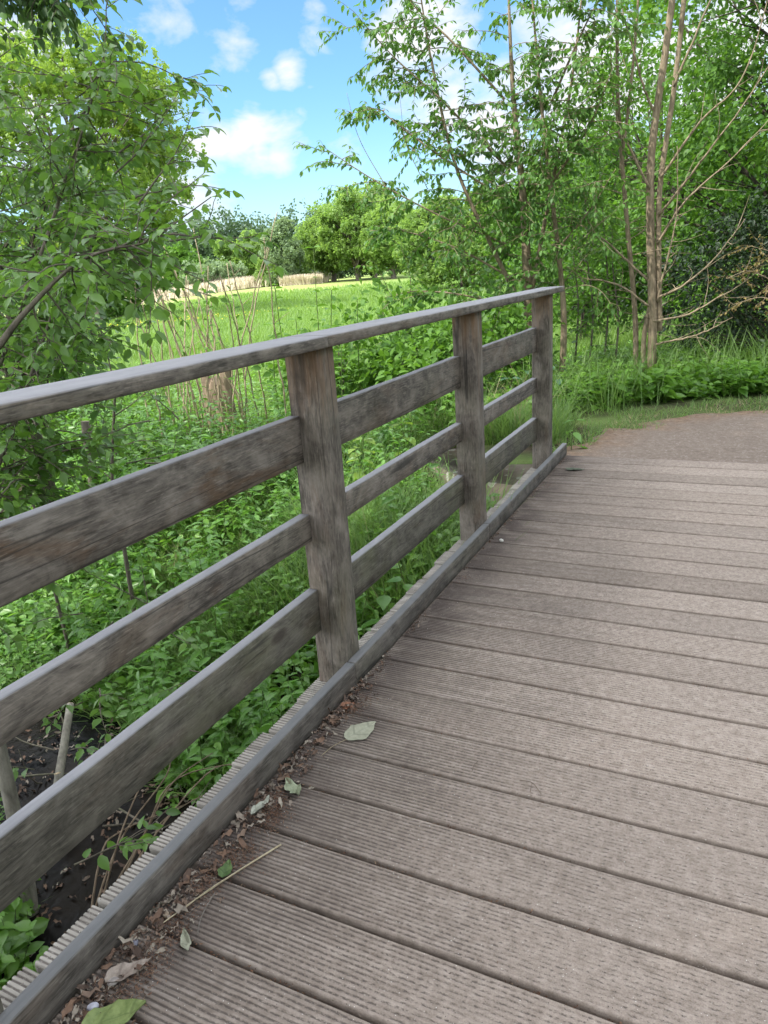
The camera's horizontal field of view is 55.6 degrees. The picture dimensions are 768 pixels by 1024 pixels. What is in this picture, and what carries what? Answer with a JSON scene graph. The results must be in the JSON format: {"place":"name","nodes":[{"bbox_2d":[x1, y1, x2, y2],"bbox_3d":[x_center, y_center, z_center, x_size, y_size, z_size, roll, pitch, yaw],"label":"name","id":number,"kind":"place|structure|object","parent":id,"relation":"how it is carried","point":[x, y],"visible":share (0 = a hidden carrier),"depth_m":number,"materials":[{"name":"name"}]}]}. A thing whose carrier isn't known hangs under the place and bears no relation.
{"place":"outdoors","nodes":[
{"label":"outdoors","id":0,"kind":"place"},
{"bbox_2d":[0,658,199,978],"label":"stream water","id":1,"kind":"structure","parent":0,"point":[71,912],"depth_m":4.02,"materials":[{"name":"liquid"}]},
{"bbox_2d":[0,744,38,917],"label":"cut stake","id":2,"kind":"object","parent":1,"relation":"in","point":[10,797],"visible":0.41,"depth_m":3.27,"materials":[{"name":"wood"}]},
{"bbox_2d":[53,702,73,783],"bbox_3d":[-1.816,1.483,4.071,0.057,0.539,0.719,-5,18,-2],"label":"cut stake","id":3,"kind":"object","parent":1,"relation":"in","point":[63,748],"visible":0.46,"depth_m":4.16,"materials":[{"name":"wood"}]},
{"bbox_2d":[7,685,207,956],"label":"bank leaf litter","id":4,"kind":"object","parent":1,"relation":"on","point":[92,838],"visible":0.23,"depth_m":4.13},
{"bbox_2d":[15,680,211,852],"bbox_3d":[-1.617,1.459,4.507,1.272,0.426,2.160,-20,24,-40],"label":"brushwood debris","id":5,"kind":"object","parent":1,"relation":"in","point":[120,809],"visible":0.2,"depth_m":4.21,"materials":[{"name":"brown plant"}]},
{"bbox_2d":[0,350,487,806],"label":"tall undergrowth","id":6,"kind":"object","parent":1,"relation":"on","point":[193,748],"depth_m":5.57,"materials":[{"name":"plant"}]},
{"bbox_2d":[0,247,767,736],"bbox_3d":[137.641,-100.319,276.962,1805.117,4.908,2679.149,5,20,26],"label":"ground","id":7,"kind":"structure","parent":0,"point":[524,457],"depth_m":7.60,"materials":[{"name":"plant"}]},
{"bbox_2d":[0,285,69,648],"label":"sapling","id":8,"kind":"object","parent":7,"relation":"on","point":[17,371],"visible":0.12,"depth_m":4.93,"materials":[{"name":"green plant"}]},
{"bbox_2d":[0,0,143,130],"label":"overhanging bough","id":9,"kind":"object","parent":7,"relation":"on","point":[58,13],"visible":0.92,"depth_m":4.77,"materials":[{"name":"green plant"}]},
{"bbox_2d":[0,141,162,441],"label":"stream shrub","id":10,"kind":"object","parent":7,"relation":"on","point":[83,375],"visible":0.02,"depth_m":10.64,"materials":[{"name":"green plant"}]},
{"bbox_2d":[0,110,170,503],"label":"shaded tree","id":11,"kind":"object","parent":7,"relation":"on","point":[113,202],"visible":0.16,"depth_m":5.83,"materials":[{"name":"green plant"}]},
{"bbox_2d":[43,228,162,320],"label":"meadow tree","id":12,"kind":"object","parent":7,"relation":"on","point":[121,309],"visible":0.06,"depth_m":47.20,"materials":[{"name":"green plant"}]},
{"bbox_2d":[0,15,206,319],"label":"meadow tree","id":13,"kind":"object","parent":7,"relation":"on","point":[127,128],"visible":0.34,"depth_m":40.67,"materials":[{"name":"green plant"}]},
{"bbox_2d":[64,301,180,664],"bbox_3d":[-1.597,0.033,4.873,0.700,2.845,0.911,-13,20,-26],"label":"sapling","id":14,"kind":"object","parent":7,"relation":"on","point":[111,477],"visible":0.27,"depth_m":4.79,"materials":[{"name":"green plant"}]},
{"bbox_2d":[133,271,148,418],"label":"dead plant","id":15,"kind":"object","parent":7,"relation":"on","point":[140,358],"visible":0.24,"depth_m":8.04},
{"bbox_2d":[108,254,175,427],"bbox_3d":[-2.542,-1.621,7.825,0.507,2.366,0.195,-10,19,-18],"label":"dead plant","id":16,"kind":"object","parent":7,"relation":"on","point":[152,355],"visible":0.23,"depth_m":7.78,"materials":[{"name":"plant"}]},
{"bbox_2d":[0,0,291,870],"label":"alder shrub","id":17,"kind":"object","parent":7,"relation":"on","point":[90,272],"visible":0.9,"depth_m":3.29,"materials":[{"name":"green plant"}]},
{"bbox_2d":[141,299,162,438],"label":"dead plant","id":18,"kind":"object","parent":7,"relation":"on","point":[151,362],"visible":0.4,"depth_m":7.47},
{"bbox_2d":[147,254,174,441],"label":"dead plant","id":19,"kind":"object","parent":7,"relation":"on","point":[162,359],"visible":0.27,"depth_m":7.58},
{"bbox_2d":[91,752,231,907],"bbox_3d":[-0.939,1.379,3.405,0.290,0.633,1.280,11,23,38],"label":"dry vine","id":20,"kind":"object","parent":7,"relation":"on","point":[130,860],"visible":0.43,"depth_m":3.21,"materials":[{"name":"plant"}]},
{"bbox_2d":[153,289,197,434],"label":"dead plant","id":21,"kind":"object","parent":7,"relation":"on","point":[173,358],"visible":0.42,"depth_m":7.74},
{"bbox_2d":[161,290,194,432],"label":"dead plant","id":22,"kind":"object","parent":7,"relation":"on","point":[179,353],"visible":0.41,"depth_m":8.26,"materials":[{"name":"plant"}]},
{"bbox_2d":[157,292,203,433],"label":"dead plant","id":23,"kind":"object","parent":7,"relation":"on","point":[183,356],"visible":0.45,"depth_m":7.75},
{"bbox_2d":[152,240,209,286],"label":"edge tree","id":24,"kind":"object","parent":7,"relation":"on","point":[183,252],"visible":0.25,"depth_m":100.05,"materials":[{"name":"green plant"}]},
{"bbox_2d":[157,290,208,424],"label":"dead plant","id":25,"kind":"object","parent":7,"relation":"on","point":[186,354],"visible":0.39,"depth_m":7.76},
{"bbox_2d":[178,274,191,446],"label":"dead plant","id":26,"kind":"object","parent":7,"relation":"on","point":[183,336],"visible":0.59,"depth_m":7.79,"materials":[{"name":"beige plant"}]},
{"bbox_2d":[181,280,203,429],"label":"dead plant","id":27,"kind":"object","parent":7,"relation":"on","point":[194,351],"visible":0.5,"depth_m":7.94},
{"bbox_2d":[183,287,202,425],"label":"dead plant","id":28,"kind":"object","parent":7,"relation":"on","point":[190,350],"visible":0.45,"depth_m":8.12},
{"bbox_2d":[163,243,230,425],"bbox_3d":[-1.937,-1.644,7.809,0.173,2.377,0.646,11,24,39],"label":"dead plant","id":29,"kind":"object","parent":7,"relation":"on","point":[169,251],"visible":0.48,"depth_m":7.69,"materials":[{"name":"beige plant"}]},
{"bbox_2d":[175,272,228,431],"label":"dead plant","id":30,"kind":"object","parent":7,"relation":"on","point":[215,387],"visible":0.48,"depth_m":7.83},
{"bbox_2d":[200,266,209,423],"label":"dead plant","id":31,"kind":"object","parent":7,"relation":"on","point":[206,341],"visible":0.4,"depth_m":7.73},
{"bbox_2d":[201,301,213,435],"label":"dead plant","id":32,"kind":"object","parent":7,"relation":"on","point":[209,350],"visible":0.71,"depth_m":7.58,"materials":[{"name":"plant"}]},
{"bbox_2d":[170,284,248,427],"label":"dead plant","id":33,"kind":"object","parent":7,"relation":"on","point":[180,304],"visible":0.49,"depth_m":8.09,"materials":[{"name":"beige plant"}]},
{"bbox_2d":[192,219,231,435],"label":"dead plant","id":34,"kind":"object","parent":7,"relation":"on","point":[204,302],"visible":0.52,"depth_m":8.18,"materials":[{"name":"plant"}]},
{"bbox_2d":[179,256,248,285],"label":"willow bush","id":35,"kind":"object","parent":7,"relation":"on","point":[217,269],"visible":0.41,"depth_m":92.42,"materials":[{"name":"green plant"}]},
{"bbox_2d":[207,274,223,435],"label":"dead plant","id":36,"kind":"object","parent":7,"relation":"on","point":[216,374],"visible":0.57,"depth_m":7.72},
{"bbox_2d":[200,352,241,437],"bbox_3d":[-1.957,-1.254,8.509,0.744,1.284,0.749,-14,21,-28],"label":"tree stump","id":37,"kind":"object","parent":7,"relation":"on","point":[226,386],"visible":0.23,"depth_m":8.34,"materials":[{"name":"brown wood"}]},
{"bbox_2d":[203,289,246,427],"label":"dead plant","id":38,"kind":"object","parent":7,"relation":"on","point":[219,336],"visible":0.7,"depth_m":7.83,"materials":[{"name":"plant"}]},
{"bbox_2d":[126,271,338,302],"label":"reed belt","id":39,"kind":"object","parent":7,"relation":"on","point":[245,282],"visible":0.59,"depth_m":86.55,"materials":[{"name":"plant"}]},
{"bbox_2d":[223,281,244,410],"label":"dead plant","id":40,"kind":"object","parent":7,"relation":"on","point":[233,346],"visible":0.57,"depth_m":7.87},
{"bbox_2d":[223,259,252,427],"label":"dead plant","id":41,"kind":"object","parent":7,"relation":"on","point":[237,316],"visible":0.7,"depth_m":8.43,"materials":[{"name":"plant"}]},
{"bbox_2d":[212,226,264,276],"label":"edge tree","id":42,"kind":"object","parent":7,"relation":"on","point":[227,253],"visible":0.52,"depth_m":106.96,"materials":[{"name":"green plant"}]},
{"bbox_2d":[219,275,259,415],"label":"dead plant","id":43,"kind":"object","parent":7,"relation":"on","point":[240,344],"visible":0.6,"depth_m":7.18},
{"bbox_2d":[230,262,268,422],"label":"dead plant","id":44,"kind":"object","parent":7,"relation":"on","point":[251,341],"visible":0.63,"depth_m":7.60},
{"bbox_2d":[232,247,267,432],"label":"dead plant","id":45,"kind":"object","parent":7,"relation":"on","point":[242,341],"visible":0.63,"depth_m":7.50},
{"bbox_2d":[244,212,277,417],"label":"dead plant","id":46,"kind":"object","parent":7,"relation":"on","point":[253,318],"visible":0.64,"depth_m":7.86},
{"bbox_2d":[263,286,284,414],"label":"tall plant","id":47,"kind":"object","parent":7,"relation":"on","point":[273,368],"visible":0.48,"depth_m":7.82,"materials":[{"name":"green plant"}]},
{"bbox_2d":[263,237,287,416],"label":"dead plant","id":48,"kind":"object","parent":7,"relation":"on","point":[275,332],"visible":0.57,"depth_m":6.80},
{"bbox_2d":[266,270,290,413],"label":"tall plant","id":49,"kind":"object","parent":7,"relation":"on","point":[279,323],"visible":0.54,"depth_m":7.50,"materials":[{"name":"green plant"}]},
{"bbox_2d":[255,216,305,285],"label":"pale willow","id":50,"kind":"object","parent":7,"relation":"on","point":[288,256],"visible":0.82,"depth_m":83.90,"materials":[{"name":"green plant"}]},
{"bbox_2d":[252,257,315,286],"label":"willow bush","id":51,"kind":"object","parent":7,"relation":"on","point":[305,268],"visible":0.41,"depth_m":87.19,"materials":[{"name":"green plant"}]},
{"bbox_2d":[279,691,304,707],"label":"nettle plant","id":52,"kind":"object","parent":7,"relation":"on","point":[284,698],"visible":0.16,"depth_m":3.92,"materials":[{"name":"green plant"}]},
{"bbox_2d":[81,361,522,485],"bbox_3d":[-0.302,-1.327,9.204,6.854,1.499,0.429,-18,23,-37],"label":"wire fence","id":53,"kind":"object","parent":7,"relation":"on","point":[85,425],"visible":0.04,"depth_m":7.23,"materials":[{"name":"grey"}]},
{"bbox_2d":[304,245,327,330],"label":"tall plant","id":54,"kind":"object","parent":7,"relation":"on","point":[316,291],"visible":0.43,"depth_m":7.48,"materials":[{"name":"green plant"}]},
{"bbox_2d":[228,278,406,413],"bbox_3d":[-0.543,-1.503,8.229,1.901,2.148,2.257,5,20,26],"label":"bramble shrub","id":55,"kind":"object","parent":7,"relation":"on","point":[346,383],"visible":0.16,"depth_m":8.00,"materials":[{"name":"green plant"}]},
{"bbox_2d":[293,199,353,281],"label":"meadow tree","id":56,"kind":"object","parent":7,"relation":"on","point":[309,229],"visible":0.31,"depth_m":88.03,"materials":[{"name":"green plant"}]},
{"bbox_2d":[320,288,342,397],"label":"tall plant","id":57,"kind":"object","parent":7,"relation":"on","point":[328,325],"visible":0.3,"depth_m":7.20,"materials":[{"name":"green plant"}]},
{"bbox_2d":[334,344,350,396],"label":"tall plant","id":58,"kind":"object","parent":7,"relation":"on","point":[341,377],"visible":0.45,"depth_m":7.14,"materials":[{"name":"green plant"}]},
{"bbox_2d":[307,181,388,280],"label":"meadow tree","id":59,"kind":"object","parent":7,"relation":"on","point":[343,215],"visible":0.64,"depth_m":82.43,"materials":[{"name":"green plant"}]},
{"bbox_2d":[346,297,369,391],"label":"tall plant","id":60,"kind":"object","parent":7,"relation":"on","point":[354,350],"visible":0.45,"depth_m":7.79,"materials":[{"name":"green plant"}]},
{"bbox_2d":[346,446,372,480],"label":"yellowgreen plant","id":61,"kind":"object","parent":7,"relation":"on","point":[355,475],"visible":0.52,"depth_m":5.89,"materials":[{"name":"green plant"}]},
{"bbox_2d":[349,435,375,472],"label":"yellowgreen plant","id":62,"kind":"object","parent":7,"relation":"on","point":[372,441],"visible":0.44,"depth_m":6.13,"materials":[{"name":"green plant"}]},
{"bbox_2d":[353,178,400,277],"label":"meadow tree","id":63,"kind":"object","parent":7,"relation":"on","point":[375,188],"visible":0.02,"depth_m":89.46,"materials":[{"name":"green plant"}]},
{"bbox_2d":[360,565,399,628],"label":"broadleaf plant","id":64,"kind":"object","parent":7,"relation":"on","point":[383,601],"visible":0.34,"depth_m":4.25,"materials":[{"name":"green plant"}]},
{"bbox_2d":[0,332,767,989],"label":"undergrowth","id":65,"kind":"object","parent":7,"relation":"on","point":[18,936],"depth_m":6.13,"materials":[{"name":"plant"}]},
{"bbox_2d":[0,286,767,1023],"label":"footbridge","id":66,"kind":"object","parent":7,"relation":"on","point":[346,938],"visible":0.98,"depth_m":2.14,"materials":[{"name":"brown wood"}]},
{"bbox_2d":[81,999,145,1023],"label":"fallen leaf","id":67,"kind":"object","parent":66,"relation":"on","point":[119,1011],"visible":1,"depth_m":1.58,"materials":[{"name":"plant"}]},
{"bbox_2d":[104,957,151,982],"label":"fallen leaf","id":68,"kind":"object","parent":66,"relation":"on","point":[125,969],"visible":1,"depth_m":1.68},
{"bbox_2d":[180,928,190,950],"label":"fallen leaf","id":69,"kind":"object","parent":66,"relation":"on","point":[185,941],"visible":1,"depth_m":1.75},
{"bbox_2d":[158,844,281,926],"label":"dry stalk","id":70,"kind":"object","parent":66,"relation":"on","point":[237,871],"visible":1,"depth_m":1.92,"materials":[{"name":"plant"}]},
{"bbox_2d":[217,860,231,876],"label":"fallen leaf","id":71,"kind":"object","parent":66,"relation":"on","point":[225,869],"visible":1,"depth_m":1.96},
{"bbox_2d":[250,795,268,814],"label":"fallen leaf","id":72,"kind":"object","parent":66,"relation":"on","point":[257,808],"visible":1,"depth_m":2.17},
{"bbox_2d":[284,777,300,795],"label":"fallen leaf","id":73,"kind":"object","parent":66,"relation":"on","point":[291,786],"visible":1,"depth_m":2.25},
{"bbox_2d":[48,457,567,1023],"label":"leaf litter","id":74,"kind":"object","parent":66,"relation":"on","point":[136,935],"visible":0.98,"depth_m":1.92,"materials":[{"name":"plant"}]},
{"bbox_2d":[321,721,375,755],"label":"fallen leaf","id":75,"kind":"object","parent":66,"relation":"on","point":[362,731],"visible":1,"depth_m":2.51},
{"bbox_2d":[134,479,767,1023],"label":"gap litter","id":76,"kind":"object","parent":66,"relation":"on","point":[382,865],"visible":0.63,"depth_m":1.95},
{"bbox_2d":[223,472,766,1022],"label":"deck crumbs","id":77,"kind":"object","parent":66,"relation":"on","point":[545,788],"visible":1,"depth_m":2.46,"materials":[{"name":"brown plant"}]},
{"bbox_2d":[0,315,767,922],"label":"bank grass","id":78,"kind":"structure","parent":7,"relation":"on","point":[498,431],"depth_m":5.99,"materials":[{"name":"plant"}]},
{"bbox_2d":[2,259,767,439],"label":"meadow grass","id":79,"kind":"structure","parent":7,"relation":"on","point":[297,303],"depth_m":27.77,"materials":[{"name":"plant"}]},
{"bbox_2d":[2,138,767,278],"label":"wood","id":80,"kind":"object","parent":7,"relation":"on","point":[237,227],"depth_m":118.41,"materials":[{"name":"plant"}]},
{"bbox_2d":[353,198,427,278],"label":"meadow tree","id":81,"kind":"object","parent":7,"relation":"on","point":[381,257],"visible":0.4,"depth_m":79.58,"materials":[{"name":"green plant"}]},
{"bbox_2d":[385,554,412,591],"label":"broadleaf plant","id":82,"kind":"object","parent":7,"relation":"on","point":[406,587],"visible":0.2,"depth_m":4.01,"materials":[{"name":"green plant"}]},
{"bbox_2d":[388,417,415,459],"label":"yellowgreen plant","id":83,"kind":"object","parent":7,"relation":"on","point":[407,439],"visible":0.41,"depth_m":6.17,"materials":[{"name":"green plant"}]},
{"bbox_2d":[335,267,509,417],"bbox_3d":[0.352,-1.739,8.553,2.343,2.199,1.994,-10,19,-18],"label":"bramble shrub","id":84,"kind":"object","parent":7,"relation":"on","point":[390,341],"visible":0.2,"depth_m":8.17,"materials":[{"name":"green plant"}]},
{"bbox_2d":[91,365,767,662],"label":"dry grass","id":85,"kind":"structure","parent":7,"relation":"on","point":[519,416],"depth_m":6.71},
{"bbox_2d":[358,307,531,428],"bbox_3d":[0.674,-1.365,7.878,2.035,1.709,2.202,-9,19,-15],"label":"bramble shrub","id":86,"kind":"object","parent":7,"relation":"on","point":[420,358],"visible":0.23,"depth_m":7.52,"materials":[{"name":"green plant"}]},
{"bbox_2d":[382,179,512,289],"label":"edge tree","id":87,"kind":"object","parent":7,"relation":"on","point":[417,221],"visible":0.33,"depth_m":52.07,"materials":[{"name":"green plant"}]},
{"bbox_2d":[426,448,531,508],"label":"concrete wing wall","id":88,"kind":"structure","parent":7,"relation":"on","point":[451,452],"depth_m":5.81,"materials":[{"name":"concrete"}]},
{"bbox_2d":[292,0,667,373],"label":"young cherry","id":89,"kind":"object","parent":7,"relation":"on","point":[519,204],"visible":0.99,"depth_m":8.33,"materials":[{"name":"green plant"}]},
{"bbox_2d":[435,283,565,390],"bbox_3d":[1.287,-1.779,8.682,1.930,1.776,1.751,-9,19,-14],"label":"bramble shrub","id":90,"kind":"object","parent":7,"relation":"on","point":[520,325],"visible":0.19,"depth_m":8.37,"materials":[{"name":"green plant"}]},
{"bbox_2d":[427,248,575,373],"bbox_3d":[1.489,-2.388,9.904,2.119,2.344,2.342,-12,20,-24],"label":"bramble shrub","id":91,"kind":"object","parent":7,"relation":"on","point":[489,280],"visible":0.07,"depth_m":9.69,"materials":[{"name":"green plant"}]},
{"bbox_2d":[476,163,626,289],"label":"edge tree","id":92,"kind":"object","parent":7,"relation":"on","point":[492,228],"visible":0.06,"depth_m":42.21,"materials":[{"name":"green plant"}]},
{"bbox_2d":[564,419,587,449],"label":"dock plant","id":93,"kind":"object","parent":7,"relation":"on","point":[577,435],"visible":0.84,"depth_m":6.06,"materials":[{"name":"green plant"}]},
{"bbox_2d":[454,139,698,342],"bbox_3d":[3.908,-4.770,14.031,3.886,4.276,4.213,-16,22,-33],"label":"edge tree","id":94,"kind":"object","parent":7,"relation":"on","point":[635,247],"visible":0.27,"depth_m":13.60,"materials":[{"name":"green plant"}]},
{"bbox_2d":[557,159,614,361],"bbox_3d":[2.745,-3.308,10.015,0.921,2.818,1.138,5,20,26],"label":"sapling","id":95,"kind":"object","parent":7,"relation":"on","point":[580,296],"visible":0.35,"depth_m":9.97,"materials":[{"name":"green plant"}]},
{"bbox_2d":[556,157,627,364],"bbox_3d":[2.673,-3.058,9.274,0.945,2.714,1.055,-9,19,-15],"label":"sapling","id":96,"kind":"object","parent":7,"relation":"on","point":[592,310],"visible":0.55,"depth_m":9.27,"materials":[{"name":"green plant"}]},
{"bbox_2d":[558,120,646,354],"bbox_3d":[2.815,-3.413,9.552,1.170,3.196,0.944,-6,18,-4],"label":"sapling","id":97,"kind":"object","parent":7,"relation":"on","point":[588,299],"visible":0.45,"depth_m":9.42,"materials":[{"name":"green plant"}]},
{"bbox_2d":[568,197,655,361],"bbox_3d":[2.944,-2.812,9.189,1.261,2.264,0.859,-12,20,-22],"label":"sapling","id":98,"kind":"object","parent":7,"relation":"on","point":[639,222],"visible":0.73,"depth_m":9.13,"materials":[{"name":"green plant"}]},
{"bbox_2d":[471,76,767,315],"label":"edge tree","id":99,"kind":"object","parent":7,"relation":"on","point":[646,129],"visible":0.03,"depth_m":20.53,"materials":[{"name":"green plant"}]},
{"bbox_2d":[571,0,694,368],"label":"bare stemmed tree","id":100,"kind":"object","parent":7,"relation":"on","point":[634,313],"visible":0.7,"depth_m":8.43,"materials":[{"name":"beige plant"}]},
{"bbox_2d":[548,0,767,371],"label":"bare stemmed tree","id":101,"kind":"object","parent":7,"relation":"on","point":[653,322],"visible":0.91,"depth_m":8.26,"materials":[{"name":"beige plant"}]},
{"bbox_2d":[554,0,767,326],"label":"edge tree","id":102,"kind":"object","parent":7,"relation":"on","point":[605,126],"visible":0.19,"depth_m":13.45,"materials":[{"name":"green plant"}]},
{"bbox_2d":[568,0,767,341],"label":"edge tree","id":103,"kind":"object","parent":7,"relation":"on","point":[688,150],"visible":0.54,"depth_m":10.80,"materials":[{"name":"green plant"}]},
{"bbox_2d":[619,128,767,358],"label":"dark shrub","id":104,"kind":"object","parent":7,"relation":"on","point":[744,231],"visible":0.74,"depth_m":9.85,"materials":[{"name":"green plant"}]},
{"bbox_2d":[705,227,767,320],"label":"browning branch","id":105,"kind":"object","parent":104,"relation":"attached to","point":[743,278],"visible":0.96,"depth_m":8.72,"materials":[{"name":"beige plant"}]},
{"bbox_2d":[650,0,767,165],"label":"edge tree","id":106,"kind":"object","parent":7,"relation":"on","point":[727,64],"visible":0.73,"depth_m":9.56,"materials":[{"name":"green plant"}]},
{"bbox_2d":[0,0,767,271],"label":"sky","id":107,"kind":"structure","parent":0,"point":[285,91],"materials":[{"name":"blue"}]},
{"bbox_2d":[567,411,767,463],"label":"gravel path","id":108,"kind":"structure","parent":0,"point":[735,437],"depth_m":6.17,"materials":[{"name":"gravel"}]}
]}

